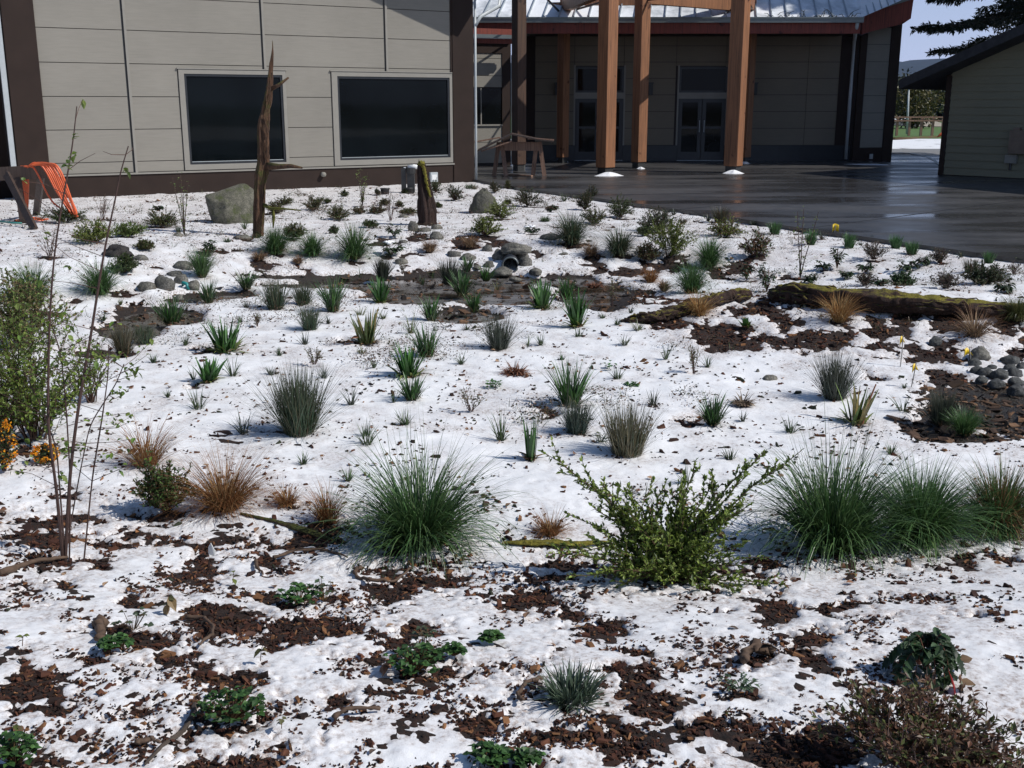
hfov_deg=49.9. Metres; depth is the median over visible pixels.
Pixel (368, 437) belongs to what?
grass tuft
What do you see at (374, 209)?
shrub
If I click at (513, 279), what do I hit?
stone
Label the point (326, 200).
shrub
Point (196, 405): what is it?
grass tuft
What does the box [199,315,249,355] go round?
iris clump
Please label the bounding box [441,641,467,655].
strawberry plant
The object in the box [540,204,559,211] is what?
broad leaved plant
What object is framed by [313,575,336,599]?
strawberry plant
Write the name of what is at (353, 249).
grass tussock
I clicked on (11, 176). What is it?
sawhorse
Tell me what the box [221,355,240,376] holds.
grass tuft
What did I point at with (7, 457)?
flowering bush
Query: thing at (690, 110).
door
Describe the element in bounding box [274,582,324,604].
strawberry plant
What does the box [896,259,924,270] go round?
broad leaved plant
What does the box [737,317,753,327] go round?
iris clump
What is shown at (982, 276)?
shrub
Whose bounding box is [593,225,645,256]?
grass tussock
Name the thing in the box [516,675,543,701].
curled root
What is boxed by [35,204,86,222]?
shrub
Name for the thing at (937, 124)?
house
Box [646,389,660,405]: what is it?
grass tuft
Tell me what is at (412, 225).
stone
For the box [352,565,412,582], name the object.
curled root
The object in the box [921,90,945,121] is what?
dark conifer
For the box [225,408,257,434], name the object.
grass tuft
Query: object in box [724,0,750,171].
timber post
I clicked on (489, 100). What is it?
window
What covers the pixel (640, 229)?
shrub
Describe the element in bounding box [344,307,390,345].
iris clump
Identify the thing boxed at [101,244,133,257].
dark rock
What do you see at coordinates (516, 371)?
dead clump
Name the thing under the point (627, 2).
timber beam
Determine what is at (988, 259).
edge grass
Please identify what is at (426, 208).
stump
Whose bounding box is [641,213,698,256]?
leafy shrub
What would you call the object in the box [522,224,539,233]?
broad leaved plant
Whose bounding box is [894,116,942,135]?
rail fence
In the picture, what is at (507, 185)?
shrub
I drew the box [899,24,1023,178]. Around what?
olive shed
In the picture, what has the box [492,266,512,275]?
stone
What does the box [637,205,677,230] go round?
shrub
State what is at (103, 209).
twiggy shrub
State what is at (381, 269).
rush clump
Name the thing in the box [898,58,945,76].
hill
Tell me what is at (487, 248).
stone
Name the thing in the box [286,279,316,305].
rush clump
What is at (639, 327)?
grass tuft
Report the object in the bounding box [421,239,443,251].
sedge clump
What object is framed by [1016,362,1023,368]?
cobble
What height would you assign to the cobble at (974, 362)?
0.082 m
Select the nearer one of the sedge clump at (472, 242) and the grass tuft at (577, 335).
the grass tuft at (577, 335)
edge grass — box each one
[709,205,730,222]
[767,222,782,234]
[801,231,820,244]
[842,232,856,248]
[889,233,905,248]
[903,240,920,254]
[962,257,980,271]
[982,250,997,263]
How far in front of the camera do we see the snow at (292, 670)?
5.98 m
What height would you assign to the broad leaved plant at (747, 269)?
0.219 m
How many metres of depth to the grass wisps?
12.06 m
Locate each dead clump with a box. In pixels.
[499,360,532,376]
[582,282,605,288]
[729,390,762,406]
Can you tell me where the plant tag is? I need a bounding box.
[208,543,214,556]
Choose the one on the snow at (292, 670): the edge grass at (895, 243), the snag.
the edge grass at (895, 243)
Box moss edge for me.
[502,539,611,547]
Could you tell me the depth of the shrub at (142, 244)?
12.95 m
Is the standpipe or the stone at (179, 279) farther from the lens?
the standpipe
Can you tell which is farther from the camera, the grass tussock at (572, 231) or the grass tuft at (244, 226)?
the grass tuft at (244, 226)
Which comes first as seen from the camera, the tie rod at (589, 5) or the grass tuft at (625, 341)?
the grass tuft at (625, 341)
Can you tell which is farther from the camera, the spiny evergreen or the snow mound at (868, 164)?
the snow mound at (868, 164)
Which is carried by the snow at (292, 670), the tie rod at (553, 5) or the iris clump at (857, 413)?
the iris clump at (857, 413)
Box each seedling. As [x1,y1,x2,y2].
[13,724,22,730]
[16,634,29,645]
[159,595,176,614]
[229,570,239,584]
[254,647,267,660]
[276,716,286,728]
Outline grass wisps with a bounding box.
[0,186,1023,502]
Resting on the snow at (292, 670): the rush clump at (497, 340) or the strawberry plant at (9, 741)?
the rush clump at (497, 340)
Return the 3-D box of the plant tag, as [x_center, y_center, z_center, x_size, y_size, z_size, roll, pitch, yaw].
[-1.339,0.739,4.897,0.033,0.074,0.018,0,14,0]
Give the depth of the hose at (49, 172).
15.73 m
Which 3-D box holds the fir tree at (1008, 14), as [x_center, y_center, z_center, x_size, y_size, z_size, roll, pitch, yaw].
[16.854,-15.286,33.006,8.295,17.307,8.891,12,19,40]
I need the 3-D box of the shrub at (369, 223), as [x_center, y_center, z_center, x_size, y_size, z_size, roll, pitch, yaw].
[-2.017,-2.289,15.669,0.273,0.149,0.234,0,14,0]
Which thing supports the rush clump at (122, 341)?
on the snow at (292, 670)
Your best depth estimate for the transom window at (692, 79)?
32.90 m
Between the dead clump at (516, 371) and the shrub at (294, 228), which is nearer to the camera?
the dead clump at (516, 371)
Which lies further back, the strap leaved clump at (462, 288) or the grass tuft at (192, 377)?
the strap leaved clump at (462, 288)
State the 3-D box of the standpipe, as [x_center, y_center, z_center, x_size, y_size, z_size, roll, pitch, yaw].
[-2.021,-4.088,21.911,0.365,0.566,0.199,0,14,0]
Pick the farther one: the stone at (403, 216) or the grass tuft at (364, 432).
the stone at (403, 216)
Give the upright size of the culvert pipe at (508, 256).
0.210 m
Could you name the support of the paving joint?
on the patio
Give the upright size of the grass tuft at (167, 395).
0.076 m
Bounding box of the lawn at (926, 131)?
[893,122,941,138]
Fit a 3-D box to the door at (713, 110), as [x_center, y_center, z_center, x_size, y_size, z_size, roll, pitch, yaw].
[6.075,-7.682,33.219,0.695,1.810,0.092,0,14,0]
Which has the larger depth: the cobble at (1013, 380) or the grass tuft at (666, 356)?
the grass tuft at (666, 356)
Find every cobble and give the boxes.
[929,336,942,345]
[968,358,981,365]
[969,346,990,360]
[970,365,982,373]
[975,375,987,383]
[977,367,992,375]
[986,378,1005,388]
[987,364,996,368]
[989,368,1008,379]
[999,355,1019,364]
[1003,364,1015,369]
[1006,383,1023,396]
[1007,367,1022,376]
[1007,377,1023,385]
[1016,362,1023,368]
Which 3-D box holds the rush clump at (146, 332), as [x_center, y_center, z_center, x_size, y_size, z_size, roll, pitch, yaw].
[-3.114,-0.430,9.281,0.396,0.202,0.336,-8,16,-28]
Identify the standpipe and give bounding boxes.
[401,164,416,192]
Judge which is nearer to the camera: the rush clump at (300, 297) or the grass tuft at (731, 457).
the grass tuft at (731, 457)
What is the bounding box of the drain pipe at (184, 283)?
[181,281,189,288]
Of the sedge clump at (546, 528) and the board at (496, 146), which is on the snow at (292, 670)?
the sedge clump at (546, 528)
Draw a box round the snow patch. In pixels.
[765,8,860,16]
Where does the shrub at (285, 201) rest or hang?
on the snow at (292, 670)
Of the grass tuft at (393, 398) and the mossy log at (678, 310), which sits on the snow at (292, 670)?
the grass tuft at (393, 398)
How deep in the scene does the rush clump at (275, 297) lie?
10.81 m
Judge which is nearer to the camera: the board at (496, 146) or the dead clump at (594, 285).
the dead clump at (594, 285)
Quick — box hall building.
[0,0,500,199]
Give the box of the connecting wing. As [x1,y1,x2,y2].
[473,28,511,165]
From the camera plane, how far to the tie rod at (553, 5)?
30.18 m
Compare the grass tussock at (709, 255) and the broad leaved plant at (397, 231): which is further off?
the broad leaved plant at (397, 231)
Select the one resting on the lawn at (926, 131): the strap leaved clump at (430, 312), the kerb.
the kerb
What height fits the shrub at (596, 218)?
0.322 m
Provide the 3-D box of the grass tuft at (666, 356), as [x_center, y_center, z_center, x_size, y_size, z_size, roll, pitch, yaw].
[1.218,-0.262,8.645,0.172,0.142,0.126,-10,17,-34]
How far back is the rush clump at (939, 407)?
6.94 m
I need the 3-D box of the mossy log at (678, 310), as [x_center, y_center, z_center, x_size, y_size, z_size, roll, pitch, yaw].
[1.643,-0.702,10.060,1.418,0.255,0.317,-8,16,-29]
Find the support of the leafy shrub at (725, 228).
on the snow at (292, 670)
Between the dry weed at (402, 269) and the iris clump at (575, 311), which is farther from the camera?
the dry weed at (402, 269)
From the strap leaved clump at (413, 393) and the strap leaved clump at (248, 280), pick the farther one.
the strap leaved clump at (248, 280)
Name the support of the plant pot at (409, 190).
on the snow at (292, 670)
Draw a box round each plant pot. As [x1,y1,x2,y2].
[380,188,389,194]
[405,188,412,193]
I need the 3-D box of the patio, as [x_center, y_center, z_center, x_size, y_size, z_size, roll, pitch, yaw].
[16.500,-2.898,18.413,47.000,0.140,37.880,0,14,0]
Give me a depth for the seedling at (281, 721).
3.08 m
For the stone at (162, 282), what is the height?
0.207 m
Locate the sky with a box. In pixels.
[494,0,1014,61]
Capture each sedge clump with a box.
[77,409,211,474]
[151,435,304,527]
[247,250,268,260]
[263,477,309,510]
[281,474,363,532]
[289,254,303,263]
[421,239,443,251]
[458,234,485,247]
[520,503,581,539]
[577,240,601,255]
[636,265,662,282]
[655,279,675,291]
[680,288,720,317]
[816,287,873,322]
[945,304,1010,339]
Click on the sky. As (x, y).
(914, 46)
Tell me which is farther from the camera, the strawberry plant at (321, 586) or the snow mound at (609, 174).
the snow mound at (609, 174)
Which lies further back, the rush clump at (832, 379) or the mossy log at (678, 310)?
the mossy log at (678, 310)
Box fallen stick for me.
[144,698,196,764]
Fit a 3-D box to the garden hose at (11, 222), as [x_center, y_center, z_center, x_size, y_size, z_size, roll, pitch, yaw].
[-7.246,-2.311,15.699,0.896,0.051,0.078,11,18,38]
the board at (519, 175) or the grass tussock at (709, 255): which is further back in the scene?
the board at (519, 175)
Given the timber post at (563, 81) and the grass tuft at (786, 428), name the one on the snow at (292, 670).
the grass tuft at (786, 428)
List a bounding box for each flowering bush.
[0,419,21,470]
[28,442,59,464]
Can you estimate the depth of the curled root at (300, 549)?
4.93 m
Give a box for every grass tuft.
[99,312,109,320]
[148,353,158,362]
[162,389,170,397]
[177,384,208,409]
[182,335,189,345]
[187,366,195,379]
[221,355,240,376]
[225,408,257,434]
[240,220,247,228]
[241,297,251,307]
[263,366,275,375]
[275,347,284,355]
[294,451,313,464]
[297,329,309,344]
[315,362,334,378]
[338,382,363,404]
[340,465,355,481]
[353,422,384,445]
[355,307,368,315]
[357,423,376,435]
[381,387,403,402]
[391,409,414,425]
[398,311,421,333]
[452,353,467,364]
[463,182,475,188]
[486,410,514,440]
[527,655,612,718]
[534,332,545,345]
[558,193,567,201]
[572,328,582,336]
[611,365,624,378]
[617,332,631,345]
[629,318,642,330]
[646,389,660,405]
[657,343,673,359]
[675,462,695,483]
[700,354,713,367]
[719,445,740,459]
[738,410,748,421]
[780,417,803,433]
[884,441,899,454]
[891,394,912,411]
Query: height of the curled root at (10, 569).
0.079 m
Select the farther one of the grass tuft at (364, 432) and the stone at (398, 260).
the stone at (398, 260)
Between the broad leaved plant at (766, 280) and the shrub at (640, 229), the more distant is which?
the shrub at (640, 229)
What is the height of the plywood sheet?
0.416 m
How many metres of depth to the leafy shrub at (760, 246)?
13.36 m
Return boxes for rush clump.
[96,322,154,354]
[123,322,159,344]
[221,354,365,438]
[245,274,303,310]
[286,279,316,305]
[290,303,328,330]
[366,253,397,280]
[422,256,470,285]
[464,307,540,350]
[546,398,600,434]
[585,390,680,458]
[798,345,871,401]
[905,389,982,426]
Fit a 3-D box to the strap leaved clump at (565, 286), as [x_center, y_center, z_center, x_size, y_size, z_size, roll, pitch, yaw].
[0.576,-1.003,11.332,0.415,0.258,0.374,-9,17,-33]
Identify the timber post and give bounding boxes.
[512,0,525,170]
[556,34,569,162]
[596,0,618,173]
[631,0,650,167]
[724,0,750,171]
[743,34,756,162]
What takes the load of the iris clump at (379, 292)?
on the snow at (292, 670)
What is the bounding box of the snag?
[252,41,302,237]
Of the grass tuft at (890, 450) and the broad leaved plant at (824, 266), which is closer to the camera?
the grass tuft at (890, 450)
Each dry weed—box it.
[250,311,261,326]
[304,346,323,364]
[399,261,406,273]
[458,383,486,411]
[604,277,618,305]
[689,345,702,372]
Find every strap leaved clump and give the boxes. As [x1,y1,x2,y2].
[146,292,194,324]
[190,277,222,303]
[231,269,261,289]
[303,270,351,311]
[393,369,427,400]
[402,321,445,356]
[416,294,448,321]
[448,266,480,295]
[458,255,476,271]
[463,291,484,312]
[475,262,497,281]
[537,352,603,407]
[551,276,583,299]
[694,391,741,427]
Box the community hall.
[473,0,912,160]
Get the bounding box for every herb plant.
[485,378,501,387]
[592,432,606,441]
[623,381,639,386]
[717,672,761,692]
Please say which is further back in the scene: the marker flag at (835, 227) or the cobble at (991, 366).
the marker flag at (835, 227)
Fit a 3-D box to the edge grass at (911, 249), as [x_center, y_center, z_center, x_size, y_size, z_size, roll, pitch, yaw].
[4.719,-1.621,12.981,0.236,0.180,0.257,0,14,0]
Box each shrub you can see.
[0,266,77,348]
[0,302,108,441]
[0,357,44,434]
[31,227,59,255]
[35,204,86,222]
[56,324,119,402]
[69,217,116,242]
[93,193,113,218]
[108,251,140,272]
[110,220,148,236]
[126,450,200,512]
[132,238,155,249]
[141,205,180,226]
[267,199,284,213]
[270,195,296,204]
[280,222,308,237]
[300,192,327,209]
[323,198,331,202]
[326,203,353,219]
[328,224,338,233]
[338,188,348,196]
[351,204,367,213]
[362,219,379,227]
[368,203,385,213]
[377,198,391,204]
[383,194,398,220]
[394,200,404,206]
[397,207,416,214]
[431,178,442,191]
[436,202,442,207]
[446,184,466,199]
[465,212,507,234]
[483,196,516,217]
[487,179,501,192]
[503,179,510,188]
[512,184,543,205]
[538,436,803,592]
[575,190,593,209]
[580,203,607,224]
[583,183,597,196]
[605,193,635,217]
[629,239,663,260]
[633,224,655,235]
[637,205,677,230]
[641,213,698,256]
[705,213,749,236]
[736,226,774,257]
[808,665,1023,767]
[855,271,878,285]
[859,240,888,259]
[887,269,919,285]
[927,270,963,288]
[928,247,952,262]
[959,258,1013,284]
[1007,257,1022,273]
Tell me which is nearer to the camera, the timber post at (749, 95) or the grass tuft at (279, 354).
the grass tuft at (279, 354)
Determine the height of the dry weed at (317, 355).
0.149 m
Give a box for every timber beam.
[560,0,755,4]
[561,0,595,10]
[651,0,756,10]
[750,0,754,9]
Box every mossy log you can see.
[620,287,752,324]
[767,281,1022,318]
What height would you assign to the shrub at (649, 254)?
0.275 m
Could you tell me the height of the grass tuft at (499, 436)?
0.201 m
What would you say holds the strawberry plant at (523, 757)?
on the snow at (292, 670)
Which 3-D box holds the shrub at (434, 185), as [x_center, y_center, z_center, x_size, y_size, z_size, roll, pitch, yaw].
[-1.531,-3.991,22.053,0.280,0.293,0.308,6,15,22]
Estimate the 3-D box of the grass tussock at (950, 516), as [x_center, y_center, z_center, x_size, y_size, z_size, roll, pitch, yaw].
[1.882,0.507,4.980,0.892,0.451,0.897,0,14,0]
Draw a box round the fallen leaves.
[0,229,1000,767]
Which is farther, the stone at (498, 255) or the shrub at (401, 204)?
the shrub at (401, 204)
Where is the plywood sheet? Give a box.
[477,133,553,151]
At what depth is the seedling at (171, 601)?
4.01 m
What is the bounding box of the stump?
[417,160,436,225]
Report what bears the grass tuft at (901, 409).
on the snow at (292, 670)
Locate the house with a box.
[894,121,941,126]
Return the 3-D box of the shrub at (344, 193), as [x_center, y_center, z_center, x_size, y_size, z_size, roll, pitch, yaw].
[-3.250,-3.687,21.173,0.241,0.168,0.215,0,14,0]
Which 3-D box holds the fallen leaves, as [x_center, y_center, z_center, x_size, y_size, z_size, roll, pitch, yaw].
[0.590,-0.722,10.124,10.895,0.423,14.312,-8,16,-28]
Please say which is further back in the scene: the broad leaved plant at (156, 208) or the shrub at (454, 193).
the shrub at (454, 193)
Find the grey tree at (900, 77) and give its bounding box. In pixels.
[895,67,938,115]
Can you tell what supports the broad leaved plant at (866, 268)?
on the snow at (292, 670)
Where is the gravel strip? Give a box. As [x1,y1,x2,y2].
[892,149,939,155]
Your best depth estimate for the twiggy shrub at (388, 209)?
16.52 m
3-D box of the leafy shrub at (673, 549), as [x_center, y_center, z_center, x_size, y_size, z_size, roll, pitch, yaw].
[0.656,0.545,4.509,1.104,0.647,0.467,0,14,0]
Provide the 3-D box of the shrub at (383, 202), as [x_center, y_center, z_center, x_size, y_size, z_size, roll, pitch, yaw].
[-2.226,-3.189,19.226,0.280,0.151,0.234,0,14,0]
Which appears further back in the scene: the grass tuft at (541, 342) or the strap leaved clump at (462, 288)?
the strap leaved clump at (462, 288)
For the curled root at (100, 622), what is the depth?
3.79 m
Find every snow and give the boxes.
[0,182,1023,767]
[892,139,940,148]
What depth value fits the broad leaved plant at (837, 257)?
12.56 m
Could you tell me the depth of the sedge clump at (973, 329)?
8.93 m
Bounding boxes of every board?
[474,137,499,142]
[481,140,511,151]
[508,174,532,176]
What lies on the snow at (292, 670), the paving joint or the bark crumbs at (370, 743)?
the bark crumbs at (370, 743)
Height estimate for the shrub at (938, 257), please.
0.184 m
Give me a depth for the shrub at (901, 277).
11.08 m
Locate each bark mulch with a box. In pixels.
[0,344,1023,571]
[25,188,1023,359]
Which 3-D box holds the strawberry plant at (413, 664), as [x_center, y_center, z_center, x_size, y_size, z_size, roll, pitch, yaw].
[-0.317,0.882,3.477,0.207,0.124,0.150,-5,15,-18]
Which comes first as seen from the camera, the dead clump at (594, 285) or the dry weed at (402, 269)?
the dead clump at (594, 285)
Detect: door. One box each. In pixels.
[575,99,596,159]
[615,99,622,159]
[677,99,701,159]
[700,99,725,159]
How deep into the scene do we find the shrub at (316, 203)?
18.27 m
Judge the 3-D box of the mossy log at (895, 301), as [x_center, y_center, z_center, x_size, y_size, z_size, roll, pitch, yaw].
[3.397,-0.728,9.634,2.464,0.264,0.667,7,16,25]
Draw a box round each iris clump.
[191,357,227,383]
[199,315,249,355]
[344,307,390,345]
[367,275,391,302]
[383,341,427,377]
[514,416,542,461]
[527,275,560,309]
[560,287,595,327]
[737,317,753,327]
[826,381,878,425]
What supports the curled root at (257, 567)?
on the snow at (292, 670)
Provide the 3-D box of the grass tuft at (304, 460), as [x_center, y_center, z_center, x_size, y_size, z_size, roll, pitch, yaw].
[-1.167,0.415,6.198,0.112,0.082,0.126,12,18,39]
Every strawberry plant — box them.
[0,730,42,767]
[95,632,134,650]
[110,607,153,630]
[191,685,266,722]
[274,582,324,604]
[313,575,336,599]
[379,642,444,676]
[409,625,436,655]
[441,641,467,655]
[463,740,514,767]
[476,629,505,642]
[506,746,545,767]
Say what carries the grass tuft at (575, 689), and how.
on the snow at (292, 670)
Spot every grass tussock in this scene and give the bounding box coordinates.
[0,256,71,301]
[56,252,137,298]
[178,245,222,277]
[249,219,303,254]
[285,226,339,257]
[301,402,537,580]
[317,219,386,262]
[535,209,603,245]
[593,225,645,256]
[660,259,725,294]
[679,234,739,268]
[715,385,974,582]
[849,443,1023,564]
[940,405,997,435]
[942,452,1023,550]
[999,295,1023,320]
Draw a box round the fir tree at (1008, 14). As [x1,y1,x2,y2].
[910,0,1023,58]
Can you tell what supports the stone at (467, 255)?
on the snow at (292, 670)
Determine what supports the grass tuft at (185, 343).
on the snow at (292, 670)
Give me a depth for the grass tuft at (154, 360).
8.63 m
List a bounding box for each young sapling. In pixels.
[0,99,153,561]
[171,172,188,232]
[355,169,367,205]
[789,206,822,277]
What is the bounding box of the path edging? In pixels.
[892,153,938,165]
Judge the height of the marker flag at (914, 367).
0.242 m
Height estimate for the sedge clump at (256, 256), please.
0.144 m
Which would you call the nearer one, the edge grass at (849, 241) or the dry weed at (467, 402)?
the dry weed at (467, 402)
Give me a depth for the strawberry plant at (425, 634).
3.61 m
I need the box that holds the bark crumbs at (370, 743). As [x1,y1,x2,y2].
[0,189,1023,767]
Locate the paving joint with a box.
[542,177,1019,227]
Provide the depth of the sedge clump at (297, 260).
13.14 m
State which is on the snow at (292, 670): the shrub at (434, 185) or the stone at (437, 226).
the stone at (437, 226)
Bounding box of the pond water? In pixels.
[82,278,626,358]
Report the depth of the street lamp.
64.01 m
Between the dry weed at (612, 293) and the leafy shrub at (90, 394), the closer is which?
the leafy shrub at (90, 394)
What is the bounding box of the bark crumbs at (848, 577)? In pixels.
[0,185,1023,615]
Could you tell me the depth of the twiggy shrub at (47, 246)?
12.27 m
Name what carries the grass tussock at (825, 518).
on the snow at (292, 670)
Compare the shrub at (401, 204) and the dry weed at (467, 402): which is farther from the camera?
the shrub at (401, 204)
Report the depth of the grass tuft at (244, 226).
15.13 m
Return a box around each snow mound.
[596,172,622,175]
[725,170,743,173]
[850,164,886,164]
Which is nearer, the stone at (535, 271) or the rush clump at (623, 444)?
the rush clump at (623, 444)
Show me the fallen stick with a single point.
(187, 723)
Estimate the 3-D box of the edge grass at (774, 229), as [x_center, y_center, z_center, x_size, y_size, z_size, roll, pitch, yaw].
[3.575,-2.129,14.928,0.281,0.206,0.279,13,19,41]
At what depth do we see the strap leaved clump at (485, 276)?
12.60 m
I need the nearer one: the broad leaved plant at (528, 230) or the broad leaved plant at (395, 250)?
the broad leaved plant at (395, 250)
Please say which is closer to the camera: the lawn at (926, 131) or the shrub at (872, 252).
the shrub at (872, 252)
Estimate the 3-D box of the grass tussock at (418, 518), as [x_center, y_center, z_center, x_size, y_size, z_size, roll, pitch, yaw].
[-0.423,0.425,5.025,1.158,0.669,1.156,0,14,0]
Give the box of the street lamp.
[906,89,909,133]
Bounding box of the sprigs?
[0,184,1023,504]
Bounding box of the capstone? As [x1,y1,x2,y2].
[501,242,531,253]
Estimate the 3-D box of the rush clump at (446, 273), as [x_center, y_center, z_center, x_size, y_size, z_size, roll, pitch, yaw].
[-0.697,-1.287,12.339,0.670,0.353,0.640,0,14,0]
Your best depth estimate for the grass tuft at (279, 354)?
8.84 m
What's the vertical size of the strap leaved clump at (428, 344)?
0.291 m
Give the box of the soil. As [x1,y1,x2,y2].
[0,188,1023,767]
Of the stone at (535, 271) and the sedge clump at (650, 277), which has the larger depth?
the stone at (535, 271)
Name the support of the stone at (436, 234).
on the snow at (292, 670)
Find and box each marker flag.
[832,224,838,231]
[900,335,904,366]
[911,363,918,386]
[964,347,972,358]
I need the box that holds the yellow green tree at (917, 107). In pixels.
[894,86,944,127]
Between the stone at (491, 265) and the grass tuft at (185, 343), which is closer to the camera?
the grass tuft at (185, 343)
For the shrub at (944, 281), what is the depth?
10.24 m
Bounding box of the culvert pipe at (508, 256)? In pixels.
[501,254,518,272]
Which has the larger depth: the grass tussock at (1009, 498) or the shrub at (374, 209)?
the shrub at (374, 209)
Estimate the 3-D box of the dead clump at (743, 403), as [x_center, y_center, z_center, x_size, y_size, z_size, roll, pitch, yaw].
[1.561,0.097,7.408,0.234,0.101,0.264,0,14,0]
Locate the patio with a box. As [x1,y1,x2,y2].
[473,156,1023,263]
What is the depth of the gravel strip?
39.77 m
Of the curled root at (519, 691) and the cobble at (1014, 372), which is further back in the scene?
the cobble at (1014, 372)
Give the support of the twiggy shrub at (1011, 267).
on the snow at (292, 670)
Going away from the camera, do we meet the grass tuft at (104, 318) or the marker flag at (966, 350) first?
the marker flag at (966, 350)
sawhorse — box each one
[0,166,56,229]
[492,141,546,176]
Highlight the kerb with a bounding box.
[893,136,936,139]
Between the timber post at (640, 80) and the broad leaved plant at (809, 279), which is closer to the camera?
the broad leaved plant at (809, 279)
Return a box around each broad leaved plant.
[152,205,164,211]
[200,239,216,252]
[379,240,408,256]
[384,223,402,236]
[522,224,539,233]
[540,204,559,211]
[547,205,558,212]
[737,262,758,279]
[754,262,781,290]
[801,273,818,282]
[814,260,834,269]
[829,246,850,267]
[838,270,856,279]
[855,263,877,272]
[869,278,889,286]
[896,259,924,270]
[915,256,932,265]
[991,283,1017,293]
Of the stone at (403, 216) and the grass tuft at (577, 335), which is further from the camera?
the stone at (403, 216)
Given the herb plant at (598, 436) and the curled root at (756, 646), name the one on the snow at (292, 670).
the herb plant at (598, 436)
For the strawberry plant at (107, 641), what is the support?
on the snow at (292, 670)
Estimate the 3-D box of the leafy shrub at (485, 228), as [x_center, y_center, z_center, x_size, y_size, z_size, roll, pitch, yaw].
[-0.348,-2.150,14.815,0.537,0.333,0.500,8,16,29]
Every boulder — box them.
[205,184,253,223]
[469,188,496,213]
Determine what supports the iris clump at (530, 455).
on the snow at (292, 670)
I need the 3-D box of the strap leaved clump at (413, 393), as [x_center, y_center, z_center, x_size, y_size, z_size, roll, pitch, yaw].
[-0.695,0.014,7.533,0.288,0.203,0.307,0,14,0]
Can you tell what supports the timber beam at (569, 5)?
on the timber post at (607, 80)
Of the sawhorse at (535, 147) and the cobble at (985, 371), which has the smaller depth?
the cobble at (985, 371)
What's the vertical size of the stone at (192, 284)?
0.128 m
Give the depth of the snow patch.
30.36 m
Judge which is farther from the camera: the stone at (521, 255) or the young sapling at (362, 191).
the young sapling at (362, 191)
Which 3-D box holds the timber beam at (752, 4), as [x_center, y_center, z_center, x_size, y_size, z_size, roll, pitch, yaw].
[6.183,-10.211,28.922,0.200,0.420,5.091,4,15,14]
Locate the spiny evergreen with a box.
[882,627,975,693]
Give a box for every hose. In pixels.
[0,221,21,223]
[15,162,77,221]
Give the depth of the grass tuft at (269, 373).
8.22 m
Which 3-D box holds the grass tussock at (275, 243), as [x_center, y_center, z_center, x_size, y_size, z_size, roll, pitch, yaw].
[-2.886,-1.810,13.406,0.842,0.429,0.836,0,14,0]
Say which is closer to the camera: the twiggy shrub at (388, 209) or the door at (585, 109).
the twiggy shrub at (388, 209)
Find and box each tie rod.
[547,0,559,11]
[574,2,598,9]
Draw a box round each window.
[177,69,289,169]
[331,72,452,165]
[474,88,502,125]
[575,67,623,92]
[679,67,727,92]
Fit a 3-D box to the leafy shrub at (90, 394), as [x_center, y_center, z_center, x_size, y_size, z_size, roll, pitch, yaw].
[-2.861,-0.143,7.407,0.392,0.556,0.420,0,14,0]
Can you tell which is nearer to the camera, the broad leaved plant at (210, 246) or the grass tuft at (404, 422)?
the grass tuft at (404, 422)
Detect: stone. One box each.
[132,254,148,260]
[136,281,155,291]
[154,275,175,290]
[166,270,181,276]
[172,261,192,269]
[174,274,188,283]
[174,294,183,300]
[186,299,197,302]
[188,280,199,290]
[233,234,251,239]
[395,258,407,264]
[398,214,408,217]
[408,221,417,231]
[417,227,430,231]
[429,231,443,239]
[431,224,441,229]
[447,251,460,256]
[460,253,475,260]
[473,265,480,269]
[482,245,492,251]
[483,261,493,267]
[492,249,504,259]
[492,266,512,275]
[509,276,521,281]
[516,254,528,259]
[518,256,531,266]
[529,267,541,275]
[540,233,562,239]
[763,375,777,380]
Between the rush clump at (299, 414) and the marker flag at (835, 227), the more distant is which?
the marker flag at (835, 227)
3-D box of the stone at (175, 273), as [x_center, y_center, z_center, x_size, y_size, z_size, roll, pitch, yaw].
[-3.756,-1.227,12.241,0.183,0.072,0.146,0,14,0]
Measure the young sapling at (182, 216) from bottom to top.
0.801 m
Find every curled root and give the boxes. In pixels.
[0,555,67,575]
[91,614,109,641]
[134,735,161,744]
[184,614,214,644]
[254,558,263,574]
[272,547,347,558]
[331,706,380,719]
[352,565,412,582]
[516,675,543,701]
[739,638,777,663]

